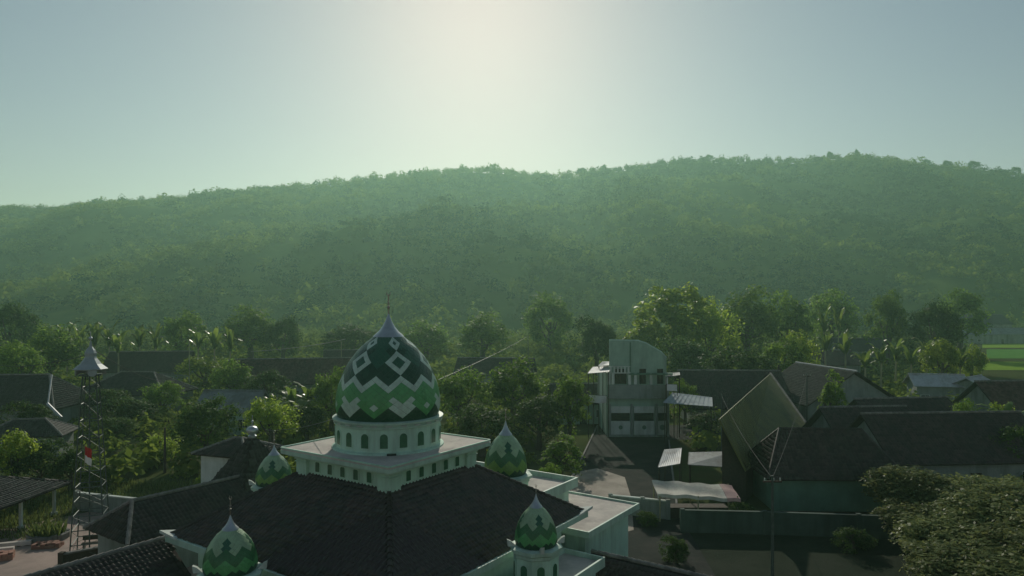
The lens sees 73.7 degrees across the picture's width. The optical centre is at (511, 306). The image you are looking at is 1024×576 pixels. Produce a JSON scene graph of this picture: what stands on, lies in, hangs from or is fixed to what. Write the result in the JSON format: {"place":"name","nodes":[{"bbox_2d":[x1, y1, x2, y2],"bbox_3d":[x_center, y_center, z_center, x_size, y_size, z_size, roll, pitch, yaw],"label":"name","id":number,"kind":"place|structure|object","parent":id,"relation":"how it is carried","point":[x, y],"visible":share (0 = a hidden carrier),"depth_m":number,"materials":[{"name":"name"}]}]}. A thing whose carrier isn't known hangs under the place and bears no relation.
{"place":"outdoors","nodes":[
{"label":"outdoors","id":0,"kind":"place"},
{"bbox_2d":[0,417,80,456],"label":"house","id":1,"kind":"structure","parent":0,"point":[41,427],"depth_m":82.03,"materials":[{"name":"tile"}]},
{"bbox_2d":[0,373,94,424],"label":"house","id":2,"kind":"structure","parent":0,"point":[64,400],"depth_m":100.25,"materials":[{"name":"grey ceramic"}]},
{"bbox_2d":[0,512,197,575],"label":"plaza","id":3,"kind":"structure","parent":0,"point":[26,560],"depth_m":49.76,"materials":[{"name":"concrete"}]},
{"bbox_2d":[0,475,72,529],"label":"pavilion","id":4,"kind":"structure","parent":3,"relation":"on","point":[14,490],"depth_m":56.17,"materials":[{"name":"tile"}]},
{"bbox_2d":[20,518,69,543],"bbox_3d":[-36.000,17.427,53.071,2.905,1.252,2.856,0,0,-10],"label":"planter","id":5,"kind":"object","parent":3,"relation":"on","point":[48,531],"visible":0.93,"depth_m":52.45,"materials":[{"name":"grey stone"}]},
{"bbox_2d":[69,331,108,554],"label":"lattice tower","id":6,"kind":"structure","parent":3,"relation":"on","point":[90,365],"depth_m":49.13,"materials":[{"name":"metal"}]},
{"bbox_2d":[74,490,136,513],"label":"boundary wall","id":7,"kind":"structure","parent":3,"relation":"on","point":[114,501],"depth_m":59.60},
{"bbox_2d":[83,474,252,567],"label":"house","id":8,"kind":"structure","parent":3,"relation":"on","point":[137,520],"depth_m":46.66,"materials":[{"name":"tile"}]},
{"bbox_2d":[211,415,269,491],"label":"pavilion","id":9,"kind":"structure","parent":3,"relation":"on","point":[248,457],"depth_m":54.04,"materials":[{"name":"tile"}]},
{"bbox_2d":[85,371,197,412],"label":"house","id":10,"kind":"structure","parent":0,"point":[131,382],"depth_m":117.14,"materials":[{"name":"grey ceramic"}]},
{"bbox_2d":[195,389,268,434],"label":"house","id":11,"kind":"structure","parent":0,"point":[244,398],"depth_m":97.67,"materials":[{"name":"grey"}]},
{"bbox_2d":[223,357,351,401],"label":"house","id":12,"kind":"structure","parent":0,"point":[303,371],"depth_m":131.55,"materials":[{"name":"grey ceramic"}]},
{"bbox_2d":[452,357,536,391],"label":"house","id":13,"kind":"structure","parent":0,"point":[485,366],"depth_m":148.39,"materials":[{"name":"tile"}]},
{"bbox_2d":[0,160,1023,337],"bbox_3d":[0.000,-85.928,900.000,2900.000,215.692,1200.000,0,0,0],"label":"hill","id":14,"kind":"structure","parent":0,"point":[77,240],"depth_m":508.29,"materials":[{"name":"plant"}]},
{"bbox_2d":[0,161,1023,332],"bbox_3d":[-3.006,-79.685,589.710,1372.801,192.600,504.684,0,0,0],"label":"forest","id":15,"kind":"object","parent":14,"relation":"on","point":[391,216],"visible":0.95,"depth_m":523.09,"materials":[{"name":"green plant"}]},
{"bbox_2d":[0,151,1023,216],"bbox_3d":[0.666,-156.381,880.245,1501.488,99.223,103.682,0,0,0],"label":"crest woods","id":16,"kind":"object","parent":14,"relation":"on","point":[592,175],"visible":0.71,"depth_m":864.87,"materials":[{"name":"green plant"}]},
{"bbox_2d":[0,344,1023,528],"bbox_3d":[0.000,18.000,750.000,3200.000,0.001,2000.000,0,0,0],"label":"ground","id":17,"kind":"structure","parent":0,"point":[710,475],"depth_m":82.01,"materials":[{"name":"soil"}]},
{"bbox_2d":[0,427,41,476],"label":"broadleaf tree","id":18,"kind":"object","parent":17,"relation":"on","point":[24,444],"visible":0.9,"depth_m":63.86,"materials":[{"name":"green plant"}]},
{"bbox_2d":[0,299,43,354],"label":"broadleaf tree","id":19,"kind":"object","parent":17,"relation":"on","point":[16,323],"visible":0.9,"depth_m":190.01,"materials":[{"name":"green plant"}]},
{"bbox_2d":[0,340,47,373],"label":"broadleaf tree","id":20,"kind":"object","parent":17,"relation":"on","point":[8,359],"visible":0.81,"depth_m":130.35,"materials":[{"name":"green plant"}]},
{"bbox_2d":[0,400,59,423],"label":"broadleaf tree","id":21,"kind":"object","parent":17,"relation":"on","point":[35,411],"visible":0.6,"depth_m":87.13,"materials":[{"name":"green plant"}]},
{"bbox_2d":[1,436,80,478],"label":"broadleaf tree","id":22,"kind":"object","parent":17,"relation":"on","point":[38,460],"visible":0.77,"depth_m":65.06,"materials":[{"name":"green plant"}]},
{"bbox_2d":[19,323,85,376],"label":"broadleaf tree","id":23,"kind":"object","parent":17,"relation":"on","point":[62,346],"visible":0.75,"depth_m":145.56,"materials":[{"name":"green plant"}]},
{"bbox_2d":[51,445,98,490],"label":"broadleaf tree","id":24,"kind":"object","parent":17,"relation":"on","point":[70,458],"visible":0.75,"depth_m":66.43,"materials":[{"name":"green plant"}]},
{"bbox_2d":[0,477,197,539],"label":"grass","id":25,"kind":"structure","parent":17,"relation":"on","point":[43,505],"depth_m":62.45,"materials":[{"name":"plant"}]},
{"bbox_2d":[82,386,135,417],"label":"broadleaf tree","id":26,"kind":"object","parent":17,"relation":"on","point":[108,393],"visible":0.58,"depth_m":104.83,"materials":[{"name":"green plant"}]},
{"bbox_2d":[85,415,140,446],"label":"broadleaf tree","id":27,"kind":"object","parent":17,"relation":"on","point":[126,425],"visible":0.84,"depth_m":87.18,"materials":[{"name":"green plant"}]},
{"bbox_2d":[98,396,158,428],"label":"broadleaf tree","id":28,"kind":"object","parent":17,"relation":"on","point":[124,410],"visible":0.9,"depth_m":98.83,"materials":[{"name":"green plant"}]},
{"bbox_2d":[98,350,198,383],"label":"house","id":29,"kind":"structure","parent":17,"relation":"on","point":[165,363],"depth_m":155.14,"materials":[{"name":"tile"}]},
{"bbox_2d":[136,380,186,409],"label":"broadleaf tree","id":30,"kind":"object","parent":17,"relation":"on","point":[154,392],"visible":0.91,"depth_m":107.64,"materials":[{"name":"green plant"}]},
{"bbox_2d":[153,309,208,354],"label":"broadleaf tree","id":31,"kind":"object","parent":17,"relation":"on","point":[173,328],"visible":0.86,"depth_m":194.97,"materials":[{"name":"green plant"}]},
{"bbox_2d":[172,355,223,387],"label":"broadleaf tree","id":32,"kind":"object","parent":17,"relation":"on","point":[206,365],"visible":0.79,"depth_m":143.66,"materials":[{"name":"green plant"}]},
{"bbox_2d":[167,393,243,449],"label":"broadleaf tree","id":33,"kind":"object","parent":17,"relation":"on","point":[194,415],"visible":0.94,"depth_m":76.66,"materials":[{"name":"green plant"}]},
{"bbox_2d":[206,357,252,389],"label":"broadleaf tree","id":34,"kind":"object","parent":17,"relation":"on","point":[236,375],"visible":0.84,"depth_m":122.95,"materials":[{"name":"green plant"}]},
{"bbox_2d":[190,436,283,482],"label":"house","id":35,"kind":"structure","parent":17,"relation":"on","point":[215,457],"depth_m":65.52,"materials":[{"name":"ceramic"}]},
{"bbox_2d":[218,303,274,358],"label":"broadleaf tree","id":36,"kind":"object","parent":17,"relation":"on","point":[245,331],"visible":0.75,"depth_m":201.43,"materials":[{"name":"green plant"}]},
{"bbox_2d":[238,369,290,400],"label":"broadleaf tree","id":37,"kind":"object","parent":17,"relation":"on","point":[266,379],"visible":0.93,"depth_m":117.31,"materials":[{"name":"green plant"}]},
{"bbox_2d":[239,395,302,442],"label":"broadleaf tree","id":38,"kind":"object","parent":17,"relation":"on","point":[268,412],"visible":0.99,"depth_m":83.37,"materials":[{"name":"green plant"}]},
{"bbox_2d":[257,314,302,357],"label":"broadleaf tree","id":39,"kind":"object","parent":17,"relation":"on","point":[285,326],"visible":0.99,"depth_m":197.62,"materials":[{"name":"green plant"}]},
{"bbox_2d":[282,403,330,439],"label":"broadleaf tree","id":40,"kind":"object","parent":17,"relation":"on","point":[316,414],"visible":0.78,"depth_m":91.08,"materials":[{"name":"green plant"}]},
{"bbox_2d":[307,366,344,433],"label":"broadleaf tree","id":41,"kind":"object","parent":17,"relation":"on","point":[324,385],"visible":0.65,"depth_m":95.14,"materials":[{"name":"green plant"}]},
{"bbox_2d":[318,322,376,349],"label":"broadleaf tree","id":42,"kind":"object","parent":17,"relation":"on","point":[355,333],"visible":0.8,"depth_m":202.24,"materials":[{"name":"green plant"}]},
{"bbox_2d":[22,292,711,575],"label":"mosque","id":43,"kind":"structure","parent":17,"relation":"on","point":[389,478],"depth_m":36.87,"materials":[{"name":"ceramic"}]},
{"bbox_2d":[192,496,267,575],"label":"corner minaret","id":44,"kind":"object","parent":43,"relation":"attached to","point":[231,550],"visible":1,"depth_m":30.74,"materials":[{"name":"ceramic"}]},
{"bbox_2d":[249,431,291,491],"bbox_3d":[-15.958,13.163,45.800,2.786,9.775,2.786,0,0,34],"label":"corner minaret","id":45,"kind":"object","parent":43,"relation":"attached to","point":[274,465],"visible":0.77,"depth_m":45.05,"materials":[{"name":"ceramic"}]},
{"bbox_2d":[401,319,451,357],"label":"broadleaf tree","id":46,"kind":"object","parent":17,"relation":"on","point":[437,340],"visible":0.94,"depth_m":207.23,"materials":[{"name":"green plant"}]},
{"bbox_2d":[435,365,492,428],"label":"broadleaf tree","id":47,"kind":"object","parent":17,"relation":"on","point":[458,390],"visible":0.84,"depth_m":97.11,"materials":[{"name":"green plant"}]},
{"bbox_2d":[0,323,957,357],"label":"woods","id":48,"kind":"object","parent":17,"relation":"on","point":[312,337],"visible":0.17,"depth_m":241.45,"materials":[{"name":"green plant"}]},
{"bbox_2d":[448,401,512,456],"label":"broadleaf tree","id":49,"kind":"object","parent":17,"relation":"on","point":[490,417],"visible":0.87,"depth_m":80.61,"materials":[{"name":"green plant"}]},
{"bbox_2d":[455,311,513,356],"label":"broadleaf tree","id":50,"kind":"object","parent":17,"relation":"on","point":[488,337],"visible":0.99,"depth_m":195.95,"materials":[{"name":"green plant"}]},
{"bbox_2d":[484,408,531,484],"bbox_3d":[-0.433,12.438,46.200,3.411,11.223,3.411,0,0,34],"label":"corner minaret","id":51,"kind":"object","parent":17,"relation":"on","point":[505,455],"visible":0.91,"depth_m":45.25,"materials":[{"name":"ceramic"}]},
{"bbox_2d":[1,333,1023,484],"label":"undergrowth","id":52,"kind":"object","parent":17,"relation":"on","point":[556,366],"visible":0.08,"depth_m":112.32,"materials":[{"name":"green plant"}]},
{"bbox_2d":[485,355,549,426],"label":"broadleaf tree","id":53,"kind":"object","parent":17,"relation":"on","point":[503,380],"visible":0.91,"depth_m":98.14,"materials":[{"name":"green plant"}]},
{"bbox_2d":[507,490,564,575],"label":"corner minaret","id":54,"kind":"object","parent":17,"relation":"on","point":[535,546],"visible":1,"depth_m":33.20,"materials":[{"name":"ceramic"}]},
{"bbox_2d":[507,391,565,449],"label":"broadleaf tree","id":55,"kind":"object","parent":17,"relation":"on","point":[551,416],"visible":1,"depth_m":84.86,"materials":[{"name":"green plant"}]},
{"bbox_2d":[520,289,573,351],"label":"broadleaf tree","id":56,"kind":"object","parent":17,"relation":"on","point":[536,312],"visible":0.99,"depth_m":220.36,"materials":[{"name":"green plant"}]},
{"bbox_2d":[538,431,586,475],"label":"broadleaf tree","id":57,"kind":"object","parent":17,"relation":"on","point":[556,448],"visible":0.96,"depth_m":70.65,"materials":[{"name":"green plant"}]},
{"bbox_2d":[551,374,594,440],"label":"broadleaf tree","id":58,"kind":"object","parent":17,"relation":"on","point":[568,391],"visible":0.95,"depth_m":87.76,"materials":[{"name":"green plant"}]},
{"bbox_2d":[568,314,617,376],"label":"broadleaf tree","id":59,"kind":"object","parent":17,"relation":"on","point":[604,333],"visible":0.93,"depth_m":168.03,"materials":[{"name":"green plant"}]},
{"bbox_2d":[599,339,672,436],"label":"two storey house","id":60,"kind":"structure","parent":17,"relation":"on","point":[638,377],"depth_m":94.91,"materials":[{"name":"paint"}]},
{"bbox_2d":[623,316,670,363],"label":"broadleaf tree","id":61,"kind":"object","parent":17,"relation":"on","point":[645,327],"visible":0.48,"depth_m":158.45,"materials":[{"name":"green plant"}]},
{"bbox_2d":[633,281,718,372],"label":"broadleaf tree","id":62,"kind":"object","parent":17,"relation":"on","point":[674,314],"visible":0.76,"depth_m":165.25,"materials":[{"name":"green plant"}]},
{"bbox_2d":[654,334,712,379],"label":"broadleaf tree","id":63,"kind":"object","parent":17,"relation":"on","point":[685,350],"visible":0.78,"depth_m":137.25,"materials":[{"name":"green plant"}]},
{"bbox_2d":[688,451,721,482],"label":"awning","id":64,"kind":"object","parent":17,"relation":"on","point":[712,459],"visible":0.59,"depth_m":67.65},
{"bbox_2d":[683,296,744,367],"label":"broadleaf tree","id":65,"kind":"object","parent":17,"relation":"on","point":[712,310],"visible":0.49,"depth_m":170.04,"materials":[{"name":"green plant"}]},
{"bbox_2d":[669,369,797,423],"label":"house","id":66,"kind":"structure","parent":17,"relation":"on","point":[733,387],"depth_m":107.18,"materials":[{"name":"ceramic"}]},
{"bbox_2d":[696,343,776,369],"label":"broadleaf tree","id":67,"kind":"object","parent":17,"relation":"on","point":[746,360],"visible":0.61,"depth_m":118.48,"materials":[{"name":"green plant"}]},
{"bbox_2d":[719,284,785,356],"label":"broadleaf tree","id":68,"kind":"object","parent":17,"relation":"on","point":[760,316],"visible":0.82,"depth_m":181.11,"materials":[{"name":"green plant"}]},
{"bbox_2d":[718,372,805,502],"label":"shed","id":69,"kind":"structure","parent":17,"relation":"on","point":[764,408],"depth_m":71.59,"materials":[{"name":"metal"}]},
{"bbox_2d":[757,335,807,371],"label":"broadleaf tree","id":70,"kind":"object","parent":17,"relation":"on","point":[787,352],"visible":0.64,"depth_m":127.83,"materials":[{"name":"green plant"}]},
{"bbox_2d":[755,288,822,352],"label":"broadleaf tree","id":71,"kind":"object","parent":17,"relation":"on","point":[795,320],"visible":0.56,"depth_m":193.57,"materials":[{"name":"green plant"}]},
{"bbox_2d":[778,329,822,364],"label":"broadleaf tree","id":72,"kind":"object","parent":17,"relation":"on","point":[806,350],"visible":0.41,"depth_m":140.99,"materials":[{"name":"green plant"}]},
{"bbox_2d":[748,427,897,511],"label":"house","id":73,"kind":"structure","parent":17,"relation":"on","point":[820,469],"depth_m":60.66,"materials":[{"name":"ceramic"}]},
{"bbox_2d":[816,369,848,408],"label":"broadleaf tree","id":74,"kind":"object","parent":17,"relation":"on","point":[828,391],"visible":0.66,"depth_m":91.35,"materials":[{"name":"green plant"}]},
{"bbox_2d":[804,287,864,347],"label":"broadleaf tree","id":75,"kind":"object","parent":17,"relation":"on","point":[821,302],"visible":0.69,"depth_m":227.33,"materials":[{"name":"green plant"}]},
{"bbox_2d":[781,362,894,425],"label":"house","id":76,"kind":"structure","parent":17,"relation":"on","point":[856,384],"depth_m":101.72,"materials":[{"name":"grey ceramic"}]},
{"bbox_2d":[828,337,882,359],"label":"house","id":77,"kind":"structure","parent":17,"relation":"on","point":[859,345],"depth_m":211.53,"materials":[{"name":"grey ceramic"}]},
{"bbox_2d":[861,288,909,363],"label":"broadleaf tree","id":78,"kind":"object","parent":17,"relation":"on","point":[889,308],"visible":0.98,"depth_m":198.83,"materials":[{"name":"green plant"}]},
{"bbox_2d":[902,373,965,403],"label":"house","id":79,"kind":"structure","parent":17,"relation":"on","point":[930,384],"depth_m":122.29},
{"bbox_2d":[902,298,966,365],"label":"broadleaf tree","id":80,"kind":"object","parent":17,"relation":"on","point":[925,317],"visible":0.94,"depth_m":188.17,"materials":[{"name":"green plant"}]},
{"bbox_2d":[847,410,1023,486],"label":"house","id":81,"kind":"structure","parent":17,"relation":"on","point":[950,442],"depth_m":66.89,"materials":[{"name":"tile"}]},
{"bbox_2d":[916,337,962,373],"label":"broadleaf tree","id":82,"kind":"object","parent":17,"relation":"on","point":[952,355],"visible":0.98,"depth_m":136.60,"materials":[{"name":"green plant"}]},
{"bbox_2d":[929,287,994,349],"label":"broadleaf tree","id":83,"kind":"object","parent":17,"relation":"on","point":[970,302],"visible":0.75,"depth_m":234.27,"materials":[{"name":"green plant"}]},
{"bbox_2d":[958,343,989,376],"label":"broadleaf tree","id":84,"kind":"object","parent":17,"relation":"on","point":[978,363],"visible":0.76,"depth_m":148.35,"materials":[{"name":"green plant"}]},
{"bbox_2d":[962,327,1023,343],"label":"house","id":85,"kind":"structure","parent":17,"relation":"on","point":[1006,335],"depth_m":332.18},
{"bbox_2d":[0,0,1023,207],"label":"sky","id":86,"kind":"structure","parent":0,"point":[108,99],"materials":[{"name":"blue"}]},
{"bbox_2d":[547,382,597,424],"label":"house","id":87,"kind":"structure","parent":0,"point":[552,387],"depth_m":104.73,"materials":[{"name":"concrete"}]},
{"bbox_2d":[569,468,633,530],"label":"forecourt","id":88,"kind":"structure","parent":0,"point":[599,482],"depth_m":69.05,"materials":[{"name":"concrete"}]},
{"bbox_2d":[578,425,720,575],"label":"road","id":89,"kind":"structure","parent":0,"point":[634,461],"depth_m":73.63,"materials":[{"name":"asphalt"}]},
{"bbox_2d":[608,493,669,519],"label":"boundary wall","id":90,"kind":"structure","parent":89,"relation":"on","point":[649,504],"depth_m":58.29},
{"bbox_2d":[658,534,690,564],"bbox_3d":[11.568,17.088,48.004,2.278,2.078,2.735,0,0,-12],"label":"shrub","id":91,"kind":"object","parent":89,"relation":"on","point":[680,547],"visible":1,"depth_m":47.67,"materials":[{"name":"green plant"}]},
{"bbox_2d":[663,393,712,442],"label":"awning","id":92,"kind":"object","parent":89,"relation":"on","point":[682,399],"visible":0.9,"depth_m":91.65,"materials":[{"name":"metal"}]},
{"bbox_2d":[652,480,740,521],"bbox_3d":[15.650,16.573,58.376,6.900,2.895,2.752,0,0,0],"label":"stall","id":93,"kind":"object","parent":89,"relation":"on","point":[727,493],"visible":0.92,"depth_m":58.13,"materials":[{"name":"grey wood"}]},
{"bbox_2d":[690,510,915,575],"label":"yard","id":94,"kind":"structure","parent":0,"point":[736,554],"depth_m":49.18,"materials":[{"name":"concrete"}]},
{"bbox_2d":[680,508,900,539],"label":"boundary wall","id":95,"kind":"structure","parent":94,"relation":"on","point":[759,522],"depth_m":53.79,"materials":[{"name":"concrete"}]},
{"bbox_2d":[829,526,878,553],"bbox_3d":[25.252,17.131,50.523,3.453,1.982,2.876,0,0,5],"label":"shrub","id":96,"kind":"object","parent":94,"relation":"on","point":[857,536],"visible":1,"depth_m":49.95,"materials":[{"name":"green plant"}]},
{"bbox_2d":[858,463,972,508],"bbox_3d":[32.858,15.432,54.849,9.683,5.264,8.538,0,0,35],"label":"broadleaf tree","id":97,"kind":"object","parent":94,"relation":"on","point":[899,482],"visible":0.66,"depth_m":54.00,"materials":[{"name":"green plant"}]},
{"bbox_2d":[867,497,964,540],"bbox_3d":[30.663,16.288,50.555,6.703,3.516,7.361,0,0,2],"label":"broadleaf tree","id":98,"kind":"object","parent":94,"relation":"on","point":[890,510],"visible":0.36,"depth_m":50.79,"materials":[{"name":"green plant"}]},
{"bbox_2d":[887,512,1012,554],"bbox_3d":[29.678,16.149,45.629,8.030,3.802,7.312,0,0,36],"label":"broadleaf tree","id":99,"kind":"object","parent":94,"relation":"on","point":[948,529],"visible":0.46,"depth_m":45.68,"materials":[{"name":"green plant"}]},
{"bbox_2d":[899,538,1006,575],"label":"broadleaf tree","id":100,"kind":"object","parent":94,"relation":"on","point":[922,549],"visible":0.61,"depth_m":40.93,"materials":[{"name":"green plant"}]},
{"bbox_2d":[910,486,1023,542],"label":"broadleaf tree","id":101,"kind":"object","parent":94,"relation":"on","point":[959,503],"visible":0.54,"depth_m":48.13,"materials":[{"name":"green plant"}]},
{"bbox_2d":[915,551,1023,575],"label":"broadleaf tree","id":102,"kind":"object","parent":94,"relation":"on","point":[988,568],"visible":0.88,"depth_m":38.16,"materials":[{"name":"green plant"}]},
{"bbox_2d":[941,472,1023,491],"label":"broadleaf tree","id":103,"kind":"object","parent":94,"relation":"on","point":[971,481],"visible":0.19,"depth_m":54.95,"materials":[{"name":"green plant"}]},
{"bbox_2d":[960,522,1023,559],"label":"broadleaf tree","id":104,"kind":"object","parent":94,"relation":"on","point":[996,532],"visible":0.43,"depth_m":42.44,"materials":[{"name":"green plant"}]},
{"bbox_2d":[968,501,1023,543],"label":"broadleaf tree","id":105,"kind":"object","parent":94,"relation":"on","point":[1016,521],"visible":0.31,"depth_m":45.08,"materials":[{"name":"green plant"}]},
{"bbox_2d":[968,481,1023,514],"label":"broadleaf tree","id":106,"kind":"object","parent":94,"relation":"on","point":[1011,490],"visible":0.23,"depth_m":50.19,"materials":[{"name":"green plant"}]},
{"bbox_2d":[810,349,861,372],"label":"house","id":107,"kind":"structure","parent":0,"point":[835,358],"depth_m":169.32,"materials":[{"name":"grey ceramic"}]},
{"bbox_2d":[803,405,908,427],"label":"house","id":108,"kind":"structure","parent":0,"point":[844,416],"depth_m":78.44,"materials":[{"name":"ceramic"}]},
{"bbox_2d":[847,396,954,411],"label":"house","id":109,"kind":"structure","parent":0,"point":[929,403],"depth_m":87.28,"materials":[{"name":"tile"}]},
{"bbox_2d":[952,380,1023,414],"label":"house","id":110,"kind":"structure","parent":0,"point":[988,392],"depth_m":99.62,"materials":[{"name":"tile"}]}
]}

